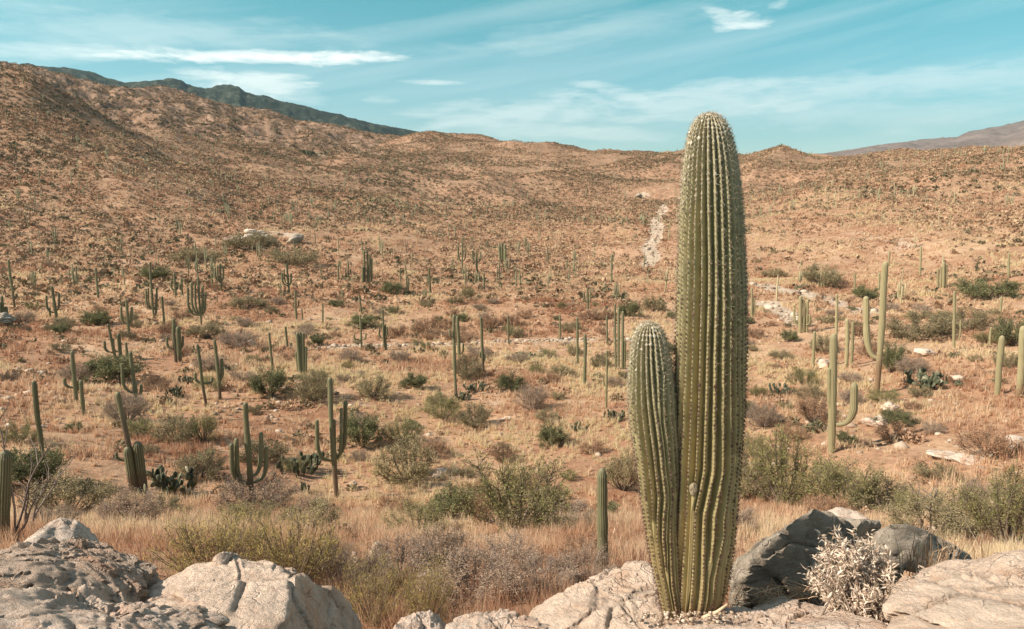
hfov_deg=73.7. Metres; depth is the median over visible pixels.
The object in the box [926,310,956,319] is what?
shrub
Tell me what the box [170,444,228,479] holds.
shrub
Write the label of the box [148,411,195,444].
shrub
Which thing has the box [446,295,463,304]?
shrub
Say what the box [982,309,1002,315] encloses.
shrub
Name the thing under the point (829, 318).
shrub
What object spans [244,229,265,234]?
rock
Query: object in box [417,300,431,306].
shrub
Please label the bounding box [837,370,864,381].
shrub
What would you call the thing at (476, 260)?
saguaro
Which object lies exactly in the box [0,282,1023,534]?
brush
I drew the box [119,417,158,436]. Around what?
shrub
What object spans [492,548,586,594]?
shrub
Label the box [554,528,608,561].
shrub
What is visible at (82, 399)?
saguaro
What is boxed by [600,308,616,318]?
shrub
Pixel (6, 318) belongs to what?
rock
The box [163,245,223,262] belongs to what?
shrub
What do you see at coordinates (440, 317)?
shrub
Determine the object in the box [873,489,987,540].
shrub
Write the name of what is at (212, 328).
shrub
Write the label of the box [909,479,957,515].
bare shrub
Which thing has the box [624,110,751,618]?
saguaro
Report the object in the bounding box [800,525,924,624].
brittlebush
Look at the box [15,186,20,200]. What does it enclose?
saguaro
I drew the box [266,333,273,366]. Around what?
saguaro
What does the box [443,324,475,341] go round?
shrub
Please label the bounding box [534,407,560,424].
shrub
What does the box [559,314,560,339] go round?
saguaro
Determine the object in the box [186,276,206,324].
saguaro
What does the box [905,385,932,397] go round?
shrub
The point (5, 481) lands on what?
saguaro
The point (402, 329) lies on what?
shrub
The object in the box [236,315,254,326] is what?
shrub
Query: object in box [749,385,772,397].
shrub
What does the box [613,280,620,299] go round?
saguaro
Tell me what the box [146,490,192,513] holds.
shrub
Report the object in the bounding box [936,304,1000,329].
shrub
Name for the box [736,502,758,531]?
shrub
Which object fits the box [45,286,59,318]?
saguaro
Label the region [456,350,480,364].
shrub
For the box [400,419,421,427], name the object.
shrub
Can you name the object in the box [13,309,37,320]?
shrub
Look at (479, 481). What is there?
shrub
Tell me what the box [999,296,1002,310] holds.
saguaro
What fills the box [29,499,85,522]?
shrub
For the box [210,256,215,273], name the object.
saguaro
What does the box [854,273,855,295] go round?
saguaro
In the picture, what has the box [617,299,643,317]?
shrub
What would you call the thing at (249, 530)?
shrub
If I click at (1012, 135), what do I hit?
mountains
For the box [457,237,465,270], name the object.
saguaro
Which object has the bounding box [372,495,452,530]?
shrub
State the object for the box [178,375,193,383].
prickly pear
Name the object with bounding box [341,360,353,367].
shrub
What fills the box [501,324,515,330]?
shrub
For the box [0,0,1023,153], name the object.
sky
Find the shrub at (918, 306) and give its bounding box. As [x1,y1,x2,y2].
[911,302,933,311]
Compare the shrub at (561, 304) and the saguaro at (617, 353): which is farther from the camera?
the shrub at (561, 304)
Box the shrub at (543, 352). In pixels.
[536,348,559,357]
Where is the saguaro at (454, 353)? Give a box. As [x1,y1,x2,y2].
[449,315,456,392]
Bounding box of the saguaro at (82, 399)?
[79,380,85,414]
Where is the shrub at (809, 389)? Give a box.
[793,382,825,398]
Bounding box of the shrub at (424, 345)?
[420,342,433,348]
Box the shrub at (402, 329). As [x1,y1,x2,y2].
[388,323,406,336]
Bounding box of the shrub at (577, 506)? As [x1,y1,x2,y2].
[530,490,595,522]
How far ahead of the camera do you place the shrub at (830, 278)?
102.47 m
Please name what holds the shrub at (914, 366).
on the ground at (106, 468)
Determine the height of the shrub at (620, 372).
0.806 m
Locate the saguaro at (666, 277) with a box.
[664,266,668,291]
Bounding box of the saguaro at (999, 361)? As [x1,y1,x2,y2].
[994,335,1004,394]
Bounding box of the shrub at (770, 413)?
[745,399,786,429]
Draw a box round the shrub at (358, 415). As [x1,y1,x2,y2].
[336,412,368,428]
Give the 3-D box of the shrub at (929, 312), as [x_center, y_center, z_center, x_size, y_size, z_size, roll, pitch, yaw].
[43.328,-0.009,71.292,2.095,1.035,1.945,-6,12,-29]
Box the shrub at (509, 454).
[490,440,518,461]
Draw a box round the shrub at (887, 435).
[870,415,921,443]
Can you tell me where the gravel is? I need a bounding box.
[620,610,790,625]
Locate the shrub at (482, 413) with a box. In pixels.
[453,398,493,428]
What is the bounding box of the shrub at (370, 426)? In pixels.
[336,408,389,447]
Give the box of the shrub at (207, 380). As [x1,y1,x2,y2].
[191,372,226,390]
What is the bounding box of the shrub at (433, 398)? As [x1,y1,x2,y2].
[426,391,447,404]
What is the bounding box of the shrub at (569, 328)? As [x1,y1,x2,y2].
[561,320,583,331]
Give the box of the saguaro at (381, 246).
[380,240,383,256]
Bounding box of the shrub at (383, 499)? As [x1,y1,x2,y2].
[368,490,421,515]
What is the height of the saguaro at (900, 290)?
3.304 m
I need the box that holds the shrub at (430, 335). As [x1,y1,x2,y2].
[421,333,437,339]
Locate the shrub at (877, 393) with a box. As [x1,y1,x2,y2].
[864,385,904,402]
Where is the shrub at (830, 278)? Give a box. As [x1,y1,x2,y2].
[799,261,844,286]
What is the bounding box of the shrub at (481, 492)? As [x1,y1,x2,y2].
[457,486,505,511]
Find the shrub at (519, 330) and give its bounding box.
[503,326,523,337]
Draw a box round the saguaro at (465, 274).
[463,265,468,284]
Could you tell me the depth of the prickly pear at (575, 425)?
38.51 m
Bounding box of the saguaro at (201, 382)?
[194,344,213,406]
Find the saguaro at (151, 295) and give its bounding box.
[145,262,157,316]
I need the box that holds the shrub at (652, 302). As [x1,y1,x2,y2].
[640,294,667,311]
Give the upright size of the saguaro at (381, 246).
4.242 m
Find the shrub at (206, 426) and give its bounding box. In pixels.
[183,412,220,441]
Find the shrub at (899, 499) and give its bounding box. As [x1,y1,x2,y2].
[886,483,945,517]
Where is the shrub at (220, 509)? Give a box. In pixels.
[210,500,236,515]
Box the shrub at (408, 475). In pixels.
[370,425,438,489]
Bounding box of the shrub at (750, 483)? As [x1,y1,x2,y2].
[738,445,779,501]
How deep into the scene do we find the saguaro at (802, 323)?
67.25 m
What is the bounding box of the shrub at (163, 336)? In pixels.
[159,333,170,339]
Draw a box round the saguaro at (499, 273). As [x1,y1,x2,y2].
[497,262,501,281]
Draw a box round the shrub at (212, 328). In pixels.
[182,321,228,338]
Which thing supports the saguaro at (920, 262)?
on the ground at (106, 468)
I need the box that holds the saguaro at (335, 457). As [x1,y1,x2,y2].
[315,377,347,497]
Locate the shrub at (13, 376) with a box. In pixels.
[0,369,20,380]
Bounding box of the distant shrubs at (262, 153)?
[0,61,1023,352]
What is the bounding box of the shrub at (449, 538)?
[393,518,478,572]
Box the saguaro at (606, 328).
[606,315,607,341]
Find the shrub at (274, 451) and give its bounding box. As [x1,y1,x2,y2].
[223,433,290,464]
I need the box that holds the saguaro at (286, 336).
[285,326,291,347]
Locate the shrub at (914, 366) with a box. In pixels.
[893,353,934,375]
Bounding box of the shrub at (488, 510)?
[465,484,529,525]
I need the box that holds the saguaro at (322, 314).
[322,303,323,323]
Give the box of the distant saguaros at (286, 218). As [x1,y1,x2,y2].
[0,65,1022,239]
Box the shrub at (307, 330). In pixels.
[292,325,316,334]
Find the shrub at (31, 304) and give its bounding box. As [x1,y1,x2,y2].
[25,301,43,308]
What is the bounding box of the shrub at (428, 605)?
[395,550,458,620]
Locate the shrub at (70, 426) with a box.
[61,420,84,431]
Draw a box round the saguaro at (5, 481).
[0,450,11,538]
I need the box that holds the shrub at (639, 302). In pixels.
[633,301,645,307]
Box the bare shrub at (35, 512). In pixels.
[14,449,79,524]
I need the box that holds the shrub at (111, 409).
[98,390,152,422]
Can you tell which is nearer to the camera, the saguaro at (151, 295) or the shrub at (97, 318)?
the shrub at (97, 318)
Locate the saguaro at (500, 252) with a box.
[498,242,505,259]
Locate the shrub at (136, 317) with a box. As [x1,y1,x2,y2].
[118,312,139,320]
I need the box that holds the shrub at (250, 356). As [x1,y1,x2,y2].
[242,353,260,360]
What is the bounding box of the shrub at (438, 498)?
[428,479,483,519]
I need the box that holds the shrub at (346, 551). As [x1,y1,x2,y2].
[300,534,356,579]
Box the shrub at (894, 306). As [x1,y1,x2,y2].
[886,302,901,310]
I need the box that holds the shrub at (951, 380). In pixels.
[947,376,964,382]
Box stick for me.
[702,604,727,617]
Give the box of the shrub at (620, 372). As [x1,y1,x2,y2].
[616,370,627,379]
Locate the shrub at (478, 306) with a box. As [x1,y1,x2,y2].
[473,304,487,309]
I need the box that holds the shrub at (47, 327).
[39,317,72,330]
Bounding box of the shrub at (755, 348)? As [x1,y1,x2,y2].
[747,342,757,351]
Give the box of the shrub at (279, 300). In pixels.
[268,296,284,303]
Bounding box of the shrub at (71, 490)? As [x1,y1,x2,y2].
[16,464,124,513]
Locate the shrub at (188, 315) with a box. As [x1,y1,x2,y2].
[169,310,192,319]
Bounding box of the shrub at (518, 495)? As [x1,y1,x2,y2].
[442,441,579,531]
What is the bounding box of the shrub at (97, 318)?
[75,308,115,324]
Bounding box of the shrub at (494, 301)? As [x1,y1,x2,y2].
[488,298,498,303]
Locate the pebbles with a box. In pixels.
[0,71,1016,536]
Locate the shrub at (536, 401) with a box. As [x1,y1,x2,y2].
[514,381,548,410]
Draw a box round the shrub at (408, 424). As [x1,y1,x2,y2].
[378,414,426,442]
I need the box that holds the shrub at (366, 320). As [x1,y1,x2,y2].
[345,312,378,327]
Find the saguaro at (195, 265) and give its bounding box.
[194,258,199,275]
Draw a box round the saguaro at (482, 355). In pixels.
[479,317,485,371]
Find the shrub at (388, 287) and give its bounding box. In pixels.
[379,280,403,293]
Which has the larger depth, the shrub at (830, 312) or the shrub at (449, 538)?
the shrub at (830, 312)
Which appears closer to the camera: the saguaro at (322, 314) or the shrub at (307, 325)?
the shrub at (307, 325)
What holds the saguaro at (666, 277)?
on the ground at (106, 468)
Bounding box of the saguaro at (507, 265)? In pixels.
[505,258,509,273]
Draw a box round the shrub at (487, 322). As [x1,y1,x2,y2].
[477,311,505,328]
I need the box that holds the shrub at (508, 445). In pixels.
[496,440,511,448]
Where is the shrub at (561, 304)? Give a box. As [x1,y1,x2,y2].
[556,301,568,308]
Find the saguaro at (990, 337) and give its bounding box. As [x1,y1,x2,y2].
[988,327,991,345]
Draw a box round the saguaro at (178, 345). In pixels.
[166,318,183,362]
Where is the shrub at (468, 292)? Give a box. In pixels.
[460,286,476,297]
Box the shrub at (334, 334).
[329,330,340,336]
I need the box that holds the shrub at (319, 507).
[272,493,345,530]
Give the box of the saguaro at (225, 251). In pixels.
[222,246,227,258]
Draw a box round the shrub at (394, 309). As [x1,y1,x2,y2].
[387,305,403,313]
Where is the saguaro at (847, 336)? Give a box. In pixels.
[845,319,849,367]
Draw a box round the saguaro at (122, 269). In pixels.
[121,264,124,284]
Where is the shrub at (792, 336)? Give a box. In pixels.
[779,327,798,340]
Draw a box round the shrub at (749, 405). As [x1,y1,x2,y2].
[744,401,755,414]
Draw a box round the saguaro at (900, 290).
[897,280,905,303]
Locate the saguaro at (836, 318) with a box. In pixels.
[834,294,837,336]
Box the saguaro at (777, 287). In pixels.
[776,275,778,300]
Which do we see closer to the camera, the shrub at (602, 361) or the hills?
the shrub at (602, 361)
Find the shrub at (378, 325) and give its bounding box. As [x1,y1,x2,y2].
[372,322,385,328]
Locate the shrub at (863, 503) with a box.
[836,468,929,514]
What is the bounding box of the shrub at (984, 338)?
[970,331,997,343]
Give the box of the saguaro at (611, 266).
[611,255,612,282]
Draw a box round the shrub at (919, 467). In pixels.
[910,461,963,480]
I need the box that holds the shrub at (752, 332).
[747,327,766,338]
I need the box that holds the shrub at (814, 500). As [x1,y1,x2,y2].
[797,490,864,513]
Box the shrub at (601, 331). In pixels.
[598,329,608,334]
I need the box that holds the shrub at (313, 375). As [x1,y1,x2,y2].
[299,368,329,380]
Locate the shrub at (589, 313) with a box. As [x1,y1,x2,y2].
[577,308,604,320]
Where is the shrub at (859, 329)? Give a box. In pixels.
[849,324,874,335]
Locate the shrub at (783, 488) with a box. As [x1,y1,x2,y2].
[739,419,837,504]
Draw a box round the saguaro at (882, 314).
[863,261,887,391]
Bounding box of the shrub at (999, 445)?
[946,421,1023,458]
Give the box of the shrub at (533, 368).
[528,363,545,372]
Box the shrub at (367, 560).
[325,549,399,594]
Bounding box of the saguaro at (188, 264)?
[185,256,189,274]
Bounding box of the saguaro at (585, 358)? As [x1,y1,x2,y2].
[583,334,586,384]
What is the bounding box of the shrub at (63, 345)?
[46,341,73,351]
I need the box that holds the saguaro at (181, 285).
[179,278,183,295]
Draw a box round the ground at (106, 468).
[0,68,1023,628]
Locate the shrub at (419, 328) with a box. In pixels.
[409,315,444,335]
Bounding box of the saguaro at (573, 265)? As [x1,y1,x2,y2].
[572,261,576,275]
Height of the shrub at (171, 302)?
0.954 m
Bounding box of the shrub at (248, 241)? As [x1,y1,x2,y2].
[219,229,282,249]
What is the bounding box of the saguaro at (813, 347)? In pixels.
[811,331,815,366]
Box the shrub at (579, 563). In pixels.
[550,538,621,586]
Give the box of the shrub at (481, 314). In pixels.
[476,312,489,318]
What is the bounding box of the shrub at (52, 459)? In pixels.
[8,444,70,490]
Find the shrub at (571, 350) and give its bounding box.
[566,342,583,355]
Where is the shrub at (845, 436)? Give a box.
[836,429,858,444]
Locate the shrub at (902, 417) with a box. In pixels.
[867,405,923,425]
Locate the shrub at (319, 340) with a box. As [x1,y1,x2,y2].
[306,335,325,346]
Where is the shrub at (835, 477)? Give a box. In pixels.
[790,451,903,512]
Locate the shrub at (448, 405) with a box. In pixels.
[415,392,463,418]
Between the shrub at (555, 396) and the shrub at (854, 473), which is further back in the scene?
the shrub at (555, 396)
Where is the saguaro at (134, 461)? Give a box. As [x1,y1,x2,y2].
[115,392,147,496]
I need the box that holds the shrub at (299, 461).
[277,453,310,471]
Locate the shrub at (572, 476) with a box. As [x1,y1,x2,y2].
[558,467,577,480]
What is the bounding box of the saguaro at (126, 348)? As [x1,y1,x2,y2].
[125,342,127,355]
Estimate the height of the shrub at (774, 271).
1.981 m
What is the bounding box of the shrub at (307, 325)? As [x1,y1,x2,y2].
[297,322,313,328]
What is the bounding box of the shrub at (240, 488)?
[205,463,306,509]
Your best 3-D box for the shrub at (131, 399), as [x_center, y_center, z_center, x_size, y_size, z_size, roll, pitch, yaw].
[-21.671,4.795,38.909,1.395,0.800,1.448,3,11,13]
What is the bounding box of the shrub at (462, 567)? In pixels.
[414,542,541,614]
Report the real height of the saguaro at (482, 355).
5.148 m
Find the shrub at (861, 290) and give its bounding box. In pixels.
[852,284,879,297]
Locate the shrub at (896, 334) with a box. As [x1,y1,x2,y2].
[890,326,917,337]
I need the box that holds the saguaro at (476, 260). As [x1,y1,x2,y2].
[472,250,480,272]
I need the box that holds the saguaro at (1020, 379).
[1015,326,1023,397]
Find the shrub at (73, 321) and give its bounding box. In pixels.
[52,317,75,324]
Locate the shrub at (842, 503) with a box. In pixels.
[811,493,850,510]
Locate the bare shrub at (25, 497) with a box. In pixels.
[0,398,71,535]
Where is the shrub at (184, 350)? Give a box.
[166,342,193,354]
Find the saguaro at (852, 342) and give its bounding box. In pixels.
[850,322,854,363]
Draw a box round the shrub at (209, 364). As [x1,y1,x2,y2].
[191,351,227,369]
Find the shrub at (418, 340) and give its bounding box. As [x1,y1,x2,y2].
[412,338,423,345]
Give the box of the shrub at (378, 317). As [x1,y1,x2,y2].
[370,314,381,319]
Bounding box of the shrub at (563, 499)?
[540,485,573,511]
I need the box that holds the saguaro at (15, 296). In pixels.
[7,259,17,309]
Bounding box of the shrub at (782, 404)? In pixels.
[773,400,793,408]
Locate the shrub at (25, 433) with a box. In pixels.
[0,417,46,444]
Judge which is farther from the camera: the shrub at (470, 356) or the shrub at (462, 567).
the shrub at (470, 356)
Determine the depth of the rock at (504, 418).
41.02 m
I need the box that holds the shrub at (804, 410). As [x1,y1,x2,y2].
[792,383,843,423]
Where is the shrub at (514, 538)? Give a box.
[463,526,541,571]
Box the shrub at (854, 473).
[809,461,860,487]
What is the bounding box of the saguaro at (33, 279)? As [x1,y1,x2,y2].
[30,271,36,284]
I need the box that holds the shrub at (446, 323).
[438,318,455,329]
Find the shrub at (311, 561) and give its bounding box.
[240,501,358,582]
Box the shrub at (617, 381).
[608,375,623,385]
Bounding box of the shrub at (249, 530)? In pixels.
[204,500,281,559]
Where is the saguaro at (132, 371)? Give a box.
[121,351,142,415]
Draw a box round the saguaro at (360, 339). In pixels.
[353,315,366,346]
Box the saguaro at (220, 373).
[213,340,223,399]
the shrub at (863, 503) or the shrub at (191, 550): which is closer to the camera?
the shrub at (191, 550)
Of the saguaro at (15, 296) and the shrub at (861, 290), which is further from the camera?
the shrub at (861, 290)
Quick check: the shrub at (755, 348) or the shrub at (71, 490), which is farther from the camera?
the shrub at (755, 348)
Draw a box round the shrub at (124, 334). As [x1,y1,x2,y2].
[112,329,137,338]
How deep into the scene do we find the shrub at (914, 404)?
36.32 m
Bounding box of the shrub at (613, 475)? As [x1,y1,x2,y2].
[603,444,638,492]
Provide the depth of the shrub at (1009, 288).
85.94 m
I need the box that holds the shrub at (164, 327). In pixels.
[155,318,183,332]
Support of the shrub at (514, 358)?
on the ground at (106, 468)
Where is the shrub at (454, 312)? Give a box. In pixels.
[444,308,459,316]
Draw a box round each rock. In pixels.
[0,312,16,324]
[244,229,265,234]
[286,234,303,243]
[432,468,446,478]
[498,416,511,420]
[817,358,828,368]
[862,415,889,426]
[880,401,898,410]
[914,348,935,355]
[926,449,983,464]
[950,375,964,380]
[1006,434,1023,448]
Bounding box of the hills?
[0,61,398,154]
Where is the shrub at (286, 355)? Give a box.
[278,349,296,360]
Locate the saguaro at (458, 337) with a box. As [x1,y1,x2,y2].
[456,316,463,357]
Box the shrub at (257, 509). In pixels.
[220,496,285,525]
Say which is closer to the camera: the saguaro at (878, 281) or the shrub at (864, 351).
the shrub at (864, 351)
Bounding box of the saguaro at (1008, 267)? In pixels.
[1007,253,1009,277]
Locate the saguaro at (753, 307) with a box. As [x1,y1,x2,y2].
[751,288,754,316]
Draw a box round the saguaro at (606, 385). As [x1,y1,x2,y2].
[603,350,607,408]
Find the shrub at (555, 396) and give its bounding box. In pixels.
[550,390,564,400]
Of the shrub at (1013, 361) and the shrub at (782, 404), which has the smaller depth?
the shrub at (782, 404)
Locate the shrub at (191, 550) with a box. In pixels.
[141,500,269,577]
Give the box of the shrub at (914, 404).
[901,399,924,409]
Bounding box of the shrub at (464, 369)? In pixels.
[447,353,485,381]
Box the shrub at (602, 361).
[587,352,611,366]
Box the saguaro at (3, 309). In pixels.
[0,296,7,312]
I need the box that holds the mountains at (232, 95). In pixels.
[21,63,417,135]
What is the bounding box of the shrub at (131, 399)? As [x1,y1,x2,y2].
[123,394,143,403]
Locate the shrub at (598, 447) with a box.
[575,438,605,454]
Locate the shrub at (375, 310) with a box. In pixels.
[371,307,384,313]
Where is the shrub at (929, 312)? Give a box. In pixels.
[921,309,933,318]
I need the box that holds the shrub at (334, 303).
[326,298,345,305]
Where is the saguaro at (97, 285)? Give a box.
[95,267,100,297]
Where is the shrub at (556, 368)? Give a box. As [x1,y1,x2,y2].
[548,364,575,376]
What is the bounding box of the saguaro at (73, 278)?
[68,265,77,285]
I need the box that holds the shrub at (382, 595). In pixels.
[335,540,409,625]
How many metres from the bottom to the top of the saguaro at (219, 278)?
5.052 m
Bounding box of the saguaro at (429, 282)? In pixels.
[427,268,430,291]
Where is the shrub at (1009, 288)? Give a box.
[946,275,1023,298]
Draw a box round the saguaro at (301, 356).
[295,331,307,373]
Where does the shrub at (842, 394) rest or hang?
on the ground at (106, 468)
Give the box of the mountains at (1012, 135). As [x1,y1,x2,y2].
[821,120,1023,155]
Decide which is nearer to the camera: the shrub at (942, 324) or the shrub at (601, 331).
the shrub at (942, 324)
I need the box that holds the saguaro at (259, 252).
[256,244,262,261]
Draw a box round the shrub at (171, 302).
[164,298,177,305]
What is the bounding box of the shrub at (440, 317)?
[432,315,444,321]
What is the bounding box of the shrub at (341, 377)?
[335,373,353,381]
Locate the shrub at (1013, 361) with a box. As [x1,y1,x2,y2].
[991,352,1017,367]
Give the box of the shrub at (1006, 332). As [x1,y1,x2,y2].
[985,312,1023,345]
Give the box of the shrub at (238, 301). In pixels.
[225,294,270,310]
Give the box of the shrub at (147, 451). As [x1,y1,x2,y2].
[143,443,161,454]
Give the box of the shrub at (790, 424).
[777,419,811,440]
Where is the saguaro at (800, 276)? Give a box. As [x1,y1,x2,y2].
[798,271,801,284]
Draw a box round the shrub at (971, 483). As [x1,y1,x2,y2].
[959,472,1012,499]
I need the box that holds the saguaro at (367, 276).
[362,249,372,282]
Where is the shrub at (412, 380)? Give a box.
[397,372,427,388]
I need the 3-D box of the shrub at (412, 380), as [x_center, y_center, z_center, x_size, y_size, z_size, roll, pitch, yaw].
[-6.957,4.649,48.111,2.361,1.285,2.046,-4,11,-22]
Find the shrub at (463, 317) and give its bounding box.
[455,312,468,321]
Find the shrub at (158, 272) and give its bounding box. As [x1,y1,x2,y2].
[139,266,173,278]
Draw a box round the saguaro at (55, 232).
[52,227,57,239]
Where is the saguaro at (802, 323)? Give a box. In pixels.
[793,296,810,332]
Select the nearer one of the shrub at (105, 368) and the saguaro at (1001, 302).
the shrub at (105, 368)
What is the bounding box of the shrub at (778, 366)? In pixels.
[770,363,782,368]
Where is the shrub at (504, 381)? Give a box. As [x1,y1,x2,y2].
[491,368,529,391]
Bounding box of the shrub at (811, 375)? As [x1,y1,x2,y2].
[784,366,820,385]
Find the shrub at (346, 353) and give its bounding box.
[336,345,360,360]
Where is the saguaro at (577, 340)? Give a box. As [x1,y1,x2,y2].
[576,317,578,362]
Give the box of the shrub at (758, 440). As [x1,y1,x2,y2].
[742,430,771,457]
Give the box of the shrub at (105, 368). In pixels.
[78,348,151,382]
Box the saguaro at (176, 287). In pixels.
[170,273,178,297]
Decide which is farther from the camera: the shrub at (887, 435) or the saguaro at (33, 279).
the saguaro at (33, 279)
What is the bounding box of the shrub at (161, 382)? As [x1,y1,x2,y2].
[138,374,171,391]
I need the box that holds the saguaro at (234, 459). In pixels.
[229,402,268,502]
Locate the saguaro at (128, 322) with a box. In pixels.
[120,299,132,332]
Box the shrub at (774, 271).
[758,266,787,276]
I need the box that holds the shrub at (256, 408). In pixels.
[248,404,265,415]
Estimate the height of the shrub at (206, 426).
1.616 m
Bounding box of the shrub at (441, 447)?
[417,437,453,459]
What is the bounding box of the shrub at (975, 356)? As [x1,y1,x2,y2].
[966,354,984,361]
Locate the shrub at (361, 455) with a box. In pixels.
[349,449,367,460]
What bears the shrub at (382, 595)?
on the ground at (106, 468)
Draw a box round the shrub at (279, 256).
[260,247,322,265]
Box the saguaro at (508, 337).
[507,315,511,343]
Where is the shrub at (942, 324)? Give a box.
[885,307,969,341]
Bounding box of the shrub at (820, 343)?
[808,332,840,353]
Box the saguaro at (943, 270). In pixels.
[936,262,947,287]
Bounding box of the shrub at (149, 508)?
[89,483,168,525]
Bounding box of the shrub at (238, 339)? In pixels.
[216,329,259,346]
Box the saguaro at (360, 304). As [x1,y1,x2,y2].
[359,294,362,313]
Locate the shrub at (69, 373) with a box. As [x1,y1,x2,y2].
[55,363,96,381]
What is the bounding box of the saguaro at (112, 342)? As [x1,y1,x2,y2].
[103,324,121,355]
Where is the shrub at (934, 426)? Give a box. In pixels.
[920,420,947,433]
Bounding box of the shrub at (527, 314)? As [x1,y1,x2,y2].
[516,309,535,318]
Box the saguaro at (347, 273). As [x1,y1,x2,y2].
[345,261,350,278]
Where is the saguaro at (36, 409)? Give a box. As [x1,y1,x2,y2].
[32,381,44,452]
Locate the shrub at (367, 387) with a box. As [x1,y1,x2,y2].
[354,371,392,398]
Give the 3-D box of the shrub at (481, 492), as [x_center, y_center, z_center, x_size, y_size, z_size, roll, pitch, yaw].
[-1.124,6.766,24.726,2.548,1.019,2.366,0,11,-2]
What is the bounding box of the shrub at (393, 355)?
[388,348,410,361]
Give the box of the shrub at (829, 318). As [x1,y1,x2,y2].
[813,313,834,323]
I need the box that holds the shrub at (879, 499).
[853,487,892,506]
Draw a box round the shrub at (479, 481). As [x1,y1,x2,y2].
[464,475,485,492]
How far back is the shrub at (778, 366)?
52.45 m
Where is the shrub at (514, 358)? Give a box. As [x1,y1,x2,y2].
[504,351,531,361]
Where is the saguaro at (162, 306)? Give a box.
[161,296,164,322]
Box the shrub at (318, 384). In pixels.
[292,363,335,401]
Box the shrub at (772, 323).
[765,321,776,325]
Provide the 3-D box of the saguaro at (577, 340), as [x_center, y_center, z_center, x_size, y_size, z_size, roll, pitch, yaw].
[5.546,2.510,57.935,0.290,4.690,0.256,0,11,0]
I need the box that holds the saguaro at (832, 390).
[827,333,857,453]
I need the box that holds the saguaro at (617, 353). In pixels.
[613,304,625,368]
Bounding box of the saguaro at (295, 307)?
[292,292,298,319]
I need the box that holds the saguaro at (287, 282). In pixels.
[281,264,291,291]
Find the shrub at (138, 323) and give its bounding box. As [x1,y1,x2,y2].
[125,318,142,326]
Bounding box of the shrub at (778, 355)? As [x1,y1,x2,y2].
[766,349,793,358]
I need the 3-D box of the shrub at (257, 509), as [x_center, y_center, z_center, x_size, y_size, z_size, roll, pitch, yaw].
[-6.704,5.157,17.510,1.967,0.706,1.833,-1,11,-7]
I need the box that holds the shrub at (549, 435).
[534,420,571,448]
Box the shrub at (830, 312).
[823,309,844,315]
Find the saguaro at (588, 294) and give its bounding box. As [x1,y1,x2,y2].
[583,288,590,308]
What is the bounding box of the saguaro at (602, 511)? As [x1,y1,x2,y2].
[597,468,607,568]
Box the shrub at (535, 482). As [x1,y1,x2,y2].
[511,468,549,500]
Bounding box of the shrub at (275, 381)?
[245,362,295,395]
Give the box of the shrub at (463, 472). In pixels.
[457,466,475,477]
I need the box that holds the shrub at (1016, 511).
[942,448,1023,544]
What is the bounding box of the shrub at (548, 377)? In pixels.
[543,372,559,382]
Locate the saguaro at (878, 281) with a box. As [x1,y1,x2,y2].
[878,273,879,290]
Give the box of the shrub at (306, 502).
[290,492,331,514]
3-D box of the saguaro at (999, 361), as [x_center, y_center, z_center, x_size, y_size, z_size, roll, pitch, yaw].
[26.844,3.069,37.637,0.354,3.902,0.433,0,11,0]
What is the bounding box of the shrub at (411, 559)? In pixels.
[348,529,452,587]
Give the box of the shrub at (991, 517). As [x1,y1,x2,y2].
[924,482,1023,536]
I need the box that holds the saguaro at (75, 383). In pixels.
[63,351,78,402]
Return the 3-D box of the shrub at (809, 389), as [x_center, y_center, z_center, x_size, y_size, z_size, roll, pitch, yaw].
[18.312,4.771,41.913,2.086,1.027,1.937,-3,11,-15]
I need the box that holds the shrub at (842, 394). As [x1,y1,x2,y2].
[837,388,864,404]
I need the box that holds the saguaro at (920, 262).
[919,246,921,275]
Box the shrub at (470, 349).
[465,344,490,355]
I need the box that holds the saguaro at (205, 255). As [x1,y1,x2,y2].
[204,245,206,268]
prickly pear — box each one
[78,478,101,488]
[137,465,197,495]
[165,385,184,397]
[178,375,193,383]
[275,451,324,477]
[299,481,309,494]
[453,391,471,399]
[462,381,486,392]
[515,351,535,356]
[571,421,589,431]
[603,409,624,420]
[768,383,794,396]
[904,367,962,389]
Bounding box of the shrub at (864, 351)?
[854,338,883,356]
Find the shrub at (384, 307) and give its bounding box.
[380,305,394,309]
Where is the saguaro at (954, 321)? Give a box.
[952,291,960,348]
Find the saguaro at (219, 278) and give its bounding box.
[214,263,223,290]
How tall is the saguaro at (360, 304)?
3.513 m
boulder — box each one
[0,536,160,603]
[0,584,235,628]
[24,517,98,542]
[144,557,361,628]
[212,552,241,565]
[393,610,445,628]
[445,608,550,628]
[529,560,667,628]
[658,596,887,628]
[729,509,904,608]
[828,507,867,518]
[865,524,971,573]
[882,549,1023,628]
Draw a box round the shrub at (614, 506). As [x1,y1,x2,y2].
[587,498,622,513]
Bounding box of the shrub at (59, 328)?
[47,322,71,334]
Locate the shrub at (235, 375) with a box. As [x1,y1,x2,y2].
[229,369,257,380]
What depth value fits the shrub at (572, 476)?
29.75 m
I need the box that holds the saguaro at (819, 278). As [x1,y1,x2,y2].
[817,271,825,286]
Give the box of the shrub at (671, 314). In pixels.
[665,310,675,318]
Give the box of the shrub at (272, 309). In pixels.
[263,304,279,312]
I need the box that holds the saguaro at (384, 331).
[378,309,387,349]
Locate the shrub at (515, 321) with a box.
[500,311,527,325]
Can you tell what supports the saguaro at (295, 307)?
on the ground at (106, 468)
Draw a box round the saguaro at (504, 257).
[504,249,505,267]
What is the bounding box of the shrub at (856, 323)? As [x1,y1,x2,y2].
[849,319,862,327]
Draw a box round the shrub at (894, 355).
[882,337,906,371]

